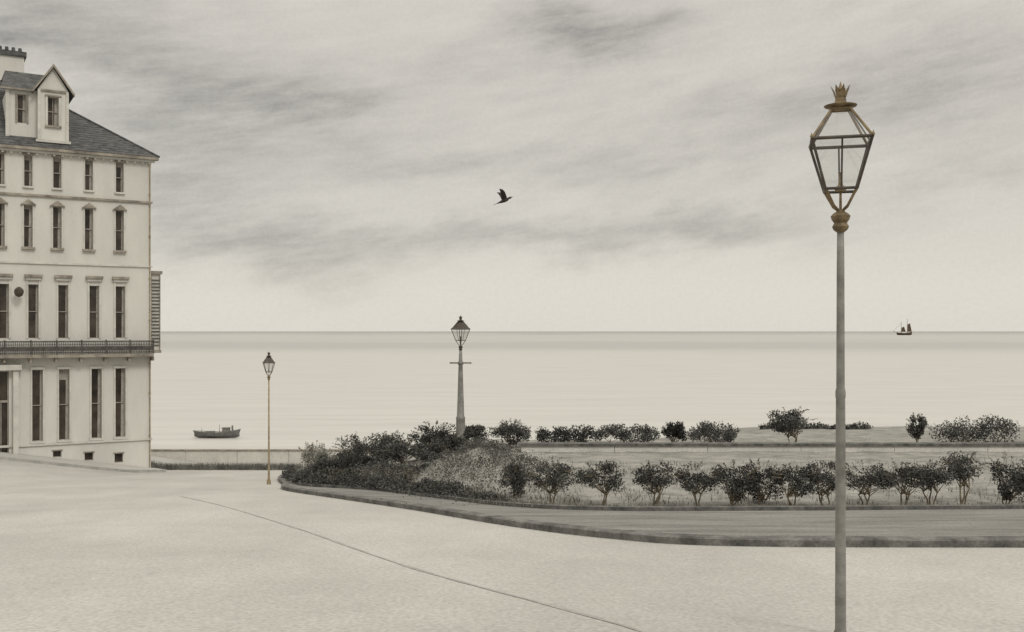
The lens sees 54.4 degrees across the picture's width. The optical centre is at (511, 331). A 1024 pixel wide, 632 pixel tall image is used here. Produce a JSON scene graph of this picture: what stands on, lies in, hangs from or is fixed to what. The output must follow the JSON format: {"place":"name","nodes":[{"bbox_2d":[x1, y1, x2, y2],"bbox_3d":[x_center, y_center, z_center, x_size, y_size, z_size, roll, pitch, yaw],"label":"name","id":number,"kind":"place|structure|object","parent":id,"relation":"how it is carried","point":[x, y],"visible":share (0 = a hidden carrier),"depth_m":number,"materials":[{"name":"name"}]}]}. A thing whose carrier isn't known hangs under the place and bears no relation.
{"place":"outdoors","nodes":[
{"label":"outdoors","id":0,"kind":"place"},
{"bbox_2d":[0,452,165,472],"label":"hotel pavement","id":1,"kind":"structure","parent":0,"point":[61,462],"depth_m":44.42,"materials":[{"name":"grey concrete"}]},
{"bbox_2d":[151,460,302,470],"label":"verge grass","id":2,"kind":"structure","parent":0,"point":[219,466],"depth_m":49.12,"materials":[{"name":"plant"}]},
{"bbox_2d":[494,189,511,204],"bbox_3d":[-0.414,-5.367,39.927,0.721,0.610,0.644,0,0,26],"label":"seagull","id":3,"kind":"object","parent":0,"point":[502,195],"visible":1,"depth_m":39.93,"materials":[{"name":"black"}]},
{"bbox_2d":[0,455,1023,631],"bbox_3d":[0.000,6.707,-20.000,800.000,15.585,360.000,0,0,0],"label":"ground","id":4,"kind":"structure","parent":0,"point":[87,550],"depth_m":11.65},
{"bbox_2d":[0,150,150,467],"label":"walls","id":5,"kind":"structure","parent":4,"relation":"on","point":[135,453],"depth_m":46.09,"materials":[{"name":"beige paint"}]},
{"bbox_2d":[14,287,23,296],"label":"wall lamp","id":6,"kind":"object","parent":5,"relation":"attached to","point":[18,291],"visible":1,"depth_m":44.28,"materials":[{"name":"metal"}]},
{"bbox_2d":[0,153,124,461],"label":"window sashes","id":7,"kind":"object","parent":5,"relation":"attached to","point":[5,401],"depth_m":45.77,"materials":[{"name":"grey wood"}]},
{"bbox_2d":[0,154,123,461],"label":"window glazing","id":8,"kind":"structure","parent":7,"relation":"in","point":[37,400],"depth_m":45.86,"materials":[{"name":"black glass"}]},
{"bbox_2d":[0,340,153,362],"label":"balcony","id":9,"kind":"structure","parent":5,"relation":"attached to","point":[106,347],"depth_m":45.47,"materials":[{"name":"metal"}]},
{"bbox_2d":[0,144,158,453],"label":"mouldings","id":10,"kind":"object","parent":5,"relation":"attached to","point":[53,152],"visible":0.98,"depth_m":45.65,"materials":[{"name":"paint"}]},
{"bbox_2d":[0,80,159,157],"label":"slate roof","id":11,"kind":"structure","parent":5,"relation":"on","point":[86,134],"depth_m":47.06,"materials":[{"name":"grey stone"}]},
{"bbox_2d":[0,46,26,79],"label":"chimney","id":12,"kind":"object","parent":11,"relation":"on","point":[12,59],"visible":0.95,"depth_m":49.55,"materials":[{"name":"beige paint"}]},
{"bbox_2d":[2,68,70,144],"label":"dormer walls","id":13,"kind":"structure","parent":11,"relation":"on","point":[38,127],"depth_m":45.38,"materials":[{"name":"white paint"}]},
{"bbox_2d":[0,64,74,103],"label":"dormer roof","id":14,"kind":"structure","parent":13,"relation":"on","point":[21,81],"depth_m":45.55,"materials":[{"name":"grey stone"}]},
{"bbox_2d":[17,94,57,125],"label":"dormer sashes","id":15,"kind":"object","parent":13,"relation":"attached to","point":[48,111],"visible":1,"depth_m":45.47,"materials":[{"name":"white wood"}]},
{"bbox_2d":[18,95,56,125],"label":"dormer glazing","id":16,"kind":"structure","parent":15,"relation":"in","point":[21,105],"depth_m":45.62,"materials":[{"name":"black glass"}]},
{"bbox_2d":[149,164,150,467],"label":"drainpipe","id":17,"kind":"object","parent":5,"relation":"attached to","point":[149,314],"visible":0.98,"depth_m":47.60,"materials":[{"name":"grey metal"}]},
{"bbox_2d":[151,271,162,352],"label":"oriel window","id":18,"kind":"structure","parent":5,"relation":"attached to","point":[155,306],"depth_m":48.04,"materials":[{"name":"paint"}]},
{"bbox_2d":[262,352,274,483],"bbox_3d":[-8.280,3.005,33.900,0.388,4.624,0.389,0,0,-20],"label":"street lamp","id":19,"kind":"object","parent":4,"relation":"on","point":[268,359],"visible":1,"depth_m":33.87,"materials":[{"name":"grey metal"}]},
{"bbox_2d":[151,449,388,464],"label":"sea wall","id":20,"kind":"structure","parent":4,"relation":"on","point":[239,456],"depth_m":58.00,"materials":[{"name":"concrete"}]},
{"bbox_2d":[181,496,648,631],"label":"road gutter","id":21,"kind":"object","parent":4,"relation":"on","point":[585,614],"visible":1,"depth_m":10.89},
{"bbox_2d":[278,468,1023,547],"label":"kerb","id":22,"kind":"structure","parent":4,"relation":"on","point":[851,541],"depth_m":14.80,"materials":[{"name":"stone"}]},
{"bbox_2d":[296,469,1023,510],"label":"garden edging","id":23,"kind":"object","parent":4,"relation":"on","point":[781,508],"visible":0.41,"depth_m":20.35,"materials":[{"name":"stone"}]},
{"bbox_2d":[808,82,874,631],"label":"street lamp","id":24,"kind":"object","parent":4,"relation":"on","point":[840,217],"visible":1,"depth_m":7.97,"materials":[{"name":"metal"}]},
{"bbox_2d":[0,0,1023,330],"label":"sky","id":25,"kind":"structure","parent":0,"point":[322,165],"materials":[{"name":"grey"}]},
{"bbox_2d":[151,331,1023,448],"bbox_3d":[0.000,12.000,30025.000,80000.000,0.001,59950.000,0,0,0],"label":"sea","id":26,"kind":"structure","parent":0,"point":[327,388],"depth_m":242.11,"materials":[{"name":"liquid"}]},
{"bbox_2d":[193,424,240,437],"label":"fishing boat","id":27,"kind":"object","parent":26,"relation":"on","point":[225,432],"visible":1,"depth_m":111.65,"materials":[{"name":"paint"}]},
{"bbox_2d":[894,323,911,334],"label":"sailing ship","id":28,"kind":"object","parent":26,"relation":"on","point":[909,329],"visible":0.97,"depth_m":2999.68},
{"bbox_2d":[285,478,1023,535],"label":"pavement","id":29,"kind":"structure","parent":0,"point":[974,522],"depth_m":17.93,"materials":[{"name":"grey concrete"}]},
{"bbox_2d":[320,426,1023,507],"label":"garden lawn","id":30,"kind":"structure","parent":0,"point":[633,460],"depth_m":28.57,"materials":[{"name":"grey plant"}]},
{"bbox_2d":[298,440,332,473],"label":"shrub","id":31,"kind":"object","parent":30,"relation":"on","point":[309,453],"visible":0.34,"depth_m":36.46,"materials":[{"name":"grey plant"}]},
{"bbox_2d":[306,448,340,466],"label":"shrub","id":32,"kind":"object","parent":30,"relation":"on","point":[322,454],"visible":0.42,"depth_m":34.13,"materials":[{"name":"grey plant"}]},
{"bbox_2d":[308,458,349,474],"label":"shrub","id":33,"kind":"object","parent":30,"relation":"on","point":[323,463],"visible":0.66,"depth_m":31.38,"materials":[{"name":"black plant"}]},
{"bbox_2d":[331,433,367,462],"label":"shrub","id":34,"kind":"object","parent":30,"relation":"on","point":[357,443],"visible":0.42,"depth_m":33.80,"materials":[{"name":"grey plant"}]},
{"bbox_2d":[285,456,435,489],"bbox_3d":[-4.836,4.259,30.011,1.934,1.392,7.506,0,0,-40],"label":"hedge","id":35,"kind":"object","parent":30,"relation":"on","point":[400,468],"visible":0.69,"depth_m":29.16,"materials":[{"name":"black plant"}]},
{"bbox_2d":[336,446,386,470],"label":"shrub","id":36,"kind":"object","parent":30,"relation":"on","point":[362,457],"visible":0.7,"depth_m":30.83,"materials":[{"name":"black plant"}]},
{"bbox_2d":[363,430,415,461],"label":"shrub","id":37,"kind":"object","parent":30,"relation":"on","point":[384,440],"visible":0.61,"depth_m":32.95,"materials":[{"name":"grey plant"}]},
{"bbox_2d":[281,464,509,501],"bbox_3d":[-4.753,4.541,29.297,1.791,1.840,17.186,0,0,-29],"label":"hedge","id":38,"kind":"object","parent":30,"relation":"on","point":[427,483],"visible":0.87,"depth_m":26.75,"materials":[{"name":"black plant"}]},
{"bbox_2d":[374,438,427,462],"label":"shrub","id":39,"kind":"object","parent":30,"relation":"on","point":[398,452],"visible":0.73,"depth_m":30.72,"materials":[{"name":"black plant"}]},
{"bbox_2d":[406,421,455,443],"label":"shrub","id":40,"kind":"object","parent":30,"relation":"on","point":[426,436],"visible":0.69,"depth_m":33.94,"materials":[{"name":"grey plant"}]},
{"bbox_2d":[409,438,453,459],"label":"shrub","id":41,"kind":"object","parent":30,"relation":"on","point":[437,447],"visible":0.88,"depth_m":30.30,"materials":[{"name":"black plant"}]},
{"bbox_2d":[436,431,469,450],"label":"shrub","id":42,"kind":"object","parent":30,"relation":"on","point":[450,440],"visible":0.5,"depth_m":31.73,"materials":[{"name":"black plant"}]},
{"bbox_2d":[450,315,471,443],"bbox_3d":[-1.750,1.769,33.900,0.613,4.638,0.500,0,0,-38],"label":"street lamp","id":43,"kind":"object","parent":30,"relation":"on","point":[460,324],"visible":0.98,"depth_m":33.82,"materials":[{"name":"metal"}]},
{"bbox_2d":[463,424,488,441],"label":"shrub","id":44,"kind":"object","parent":30,"relation":"on","point":[473,432],"visible":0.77,"depth_m":33.95,"materials":[{"name":"grey plant"}]},
{"bbox_2d":[363,437,593,505],"bbox_3d":[-0.716,3.648,26.834,6.801,1.525,10.676,0,0,0],"label":"scrub mound","id":45,"kind":"object","parent":30,"relation":"on","point":[473,444],"visible":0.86,"depth_m":26.14,"materials":[{"name":"grey plant"}]},
{"bbox_2d":[488,418,531,447],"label":"shrub","id":46,"kind":"object","parent":30,"relation":"on","point":[504,430],"visible":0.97,"depth_m":33.09,"materials":[{"name":"grey plant"}]},
{"bbox_2d":[499,460,530,496],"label":"shrub","id":47,"kind":"object","parent":30,"relation":"on","point":[516,480],"visible":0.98,"depth_m":23.13,"materials":[{"name":"black plant"}]},
{"bbox_2d":[524,457,581,502],"bbox_3d":[0.921,3.352,22.103,1.311,1.163,1.239,0,0,0],"label":"shrub","id":48,"kind":"object","parent":30,"relation":"on","point":[562,470],"visible":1,"depth_m":22.00,"materials":[{"name":"grey plant"}]},
{"bbox_2d":[535,424,598,441],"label":"shrub","id":49,"kind":"object","parent":30,"relation":"on","point":[583,434],"visible":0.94,"depth_m":33.82,"materials":[{"name":"grey plant"}]},
{"bbox_2d":[574,460,626,505],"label":"shrub","id":50,"kind":"object","parent":30,"relation":"on","point":[590,476],"visible":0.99,"depth_m":21.93,"materials":[{"name":"grey plant"}]},
{"bbox_2d":[595,423,660,441],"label":"shrub","id":51,"kind":"object","parent":30,"relation":"on","point":[646,432],"visible":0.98,"depth_m":33.85,"materials":[{"name":"grey plant"}]},
{"bbox_2d":[630,460,679,505],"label":"shrub","id":52,"kind":"object","parent":30,"relation":"on","point":[648,477],"visible":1,"depth_m":22.04,"materials":[{"name":"grey plant"}]},
{"bbox_2d":[661,421,687,441],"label":"shrub","id":53,"kind":"object","parent":30,"relation":"on","point":[677,430],"visible":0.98,"depth_m":33.83,"materials":[{"name":"black plant"}]},
{"bbox_2d":[668,461,722,505],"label":"shrub","id":54,"kind":"object","parent":30,"relation":"on","point":[707,480],"visible":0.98,"depth_m":21.85,"materials":[{"name":"grey plant"}]},
{"bbox_2d":[687,420,739,441],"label":"shrub","id":55,"kind":"object","parent":30,"relation":"on","point":[708,431],"visible":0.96,"depth_m":33.72,"materials":[{"name":"grey plant"}]},
{"bbox_2d":[703,460,763,505],"bbox_3d":[4.934,3.399,21.966,1.352,1.082,1.115,0,0,0],"label":"shrub","id":56,"kind":"object","parent":30,"relation":"on","point":[737,483],"visible":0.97,"depth_m":21.87,"materials":[{"name":"black plant"}]},
{"bbox_2d":[740,458,786,504],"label":"shrub","id":57,"kind":"object","parent":30,"relation":"on","point":[760,496],"visible":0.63,"depth_m":22.34,"materials":[{"name":"black plant"}]},
{"bbox_2d":[518,442,1023,451],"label":"terrace wall","id":58,"kind":"structure","parent":30,"relation":"on","point":[768,446],"depth_m":32.00,"materials":[{"name":"stone"}]},
{"bbox_2d":[765,406,817,441],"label":"shrub","id":59,"kind":"object","parent":30,"relation":"on","point":[783,424],"visible":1,"depth_m":33.65,"materials":[{"name":"grey plant"}]},
{"bbox_2d":[767,463,819,505],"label":"shrub","id":60,"kind":"object","parent":30,"relation":"on","point":[796,487],"visible":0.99,"depth_m":21.78,"materials":[{"name":"grey plant"}]},
{"bbox_2d":[758,421,873,429],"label":"hedge","id":61,"kind":"object","parent":30,"relation":"on","point":[820,425],"visible":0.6,"depth_m":39.51,"materials":[{"name":"grey plant"}]},
{"bbox_2d":[800,460,856,504],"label":"shrub","id":62,"kind":"object","parent":30,"relation":"on","point":[829,481],"visible":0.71,"depth_m":21.91,"materials":[{"name":"grey plant"}]},
{"bbox_2d":[846,460,899,504],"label":"shrub","id":63,"kind":"object","parent":30,"relation":"on","point":[868,478],"visible":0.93,"depth_m":21.92,"materials":[{"name":"grey plant"}]},
{"bbox_2d":[875,458,932,504],"bbox_3d":[8.558,3.381,22.043,1.126,1.116,1.222,0,0,-15],"label":"shrub","id":64,"kind":"object","parent":30,"relation":"on","point":[902,474],"visible":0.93,"depth_m":21.82,"materials":[{"name":"grey plant"}]},
{"bbox_2d":[905,412,928,441],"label":"shrub","id":65,"kind":"object","parent":30,"relation":"on","point":[916,432],"visible":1,"depth_m":33.87,"materials":[{"name":"black plant"}]},
{"bbox_2d":[900,459,958,504],"bbox_3d":[9.292,3.406,22.173,1.220,1.058,1.173,0,0,0],"label":"shrub","id":66,"kind":"object","parent":30,"relation":"on","point":[939,477],"visible":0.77,"depth_m":21.94,"materials":[{"name":"grey plant"}]},
{"bbox_2d":[936,450,991,504],"bbox_3d":[10.058,3.298,22.333,1.146,1.283,1.103,0,0,0],"label":"shrub","id":67,"kind":"object","parent":30,"relation":"on","point":[959,467],"visible":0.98,"depth_m":22.19,"materials":[{"name":"grey plant"}]},
{"bbox_2d":[928,414,1019,441],"bbox_3d":[15.870,3.407,34.106,3.037,1.077,1.718,0,0,0],"label":"shrub","id":68,"kind":"object","parent":30,"relation":"on","point":[956,433],"visible":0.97,"depth_m":33.94,"materials":[{"name":"grey plant"}]},
{"bbox_2d":[987,451,1023,503],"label":"shrub","id":69,"kind":"object","parent":30,"relation":"on","point":[1006,494],"visible":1,"depth_m":21.92,"materials":[{"name":"grey plant"}]},
{"bbox_2d":[1013,459,1023,487],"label":"shrub","id":70,"kind":"object","parent":30,"relation":"on","point":[1020,467],"visible":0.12,"depth_m":22.63,"materials":[{"name":"black plant"}]}
]}

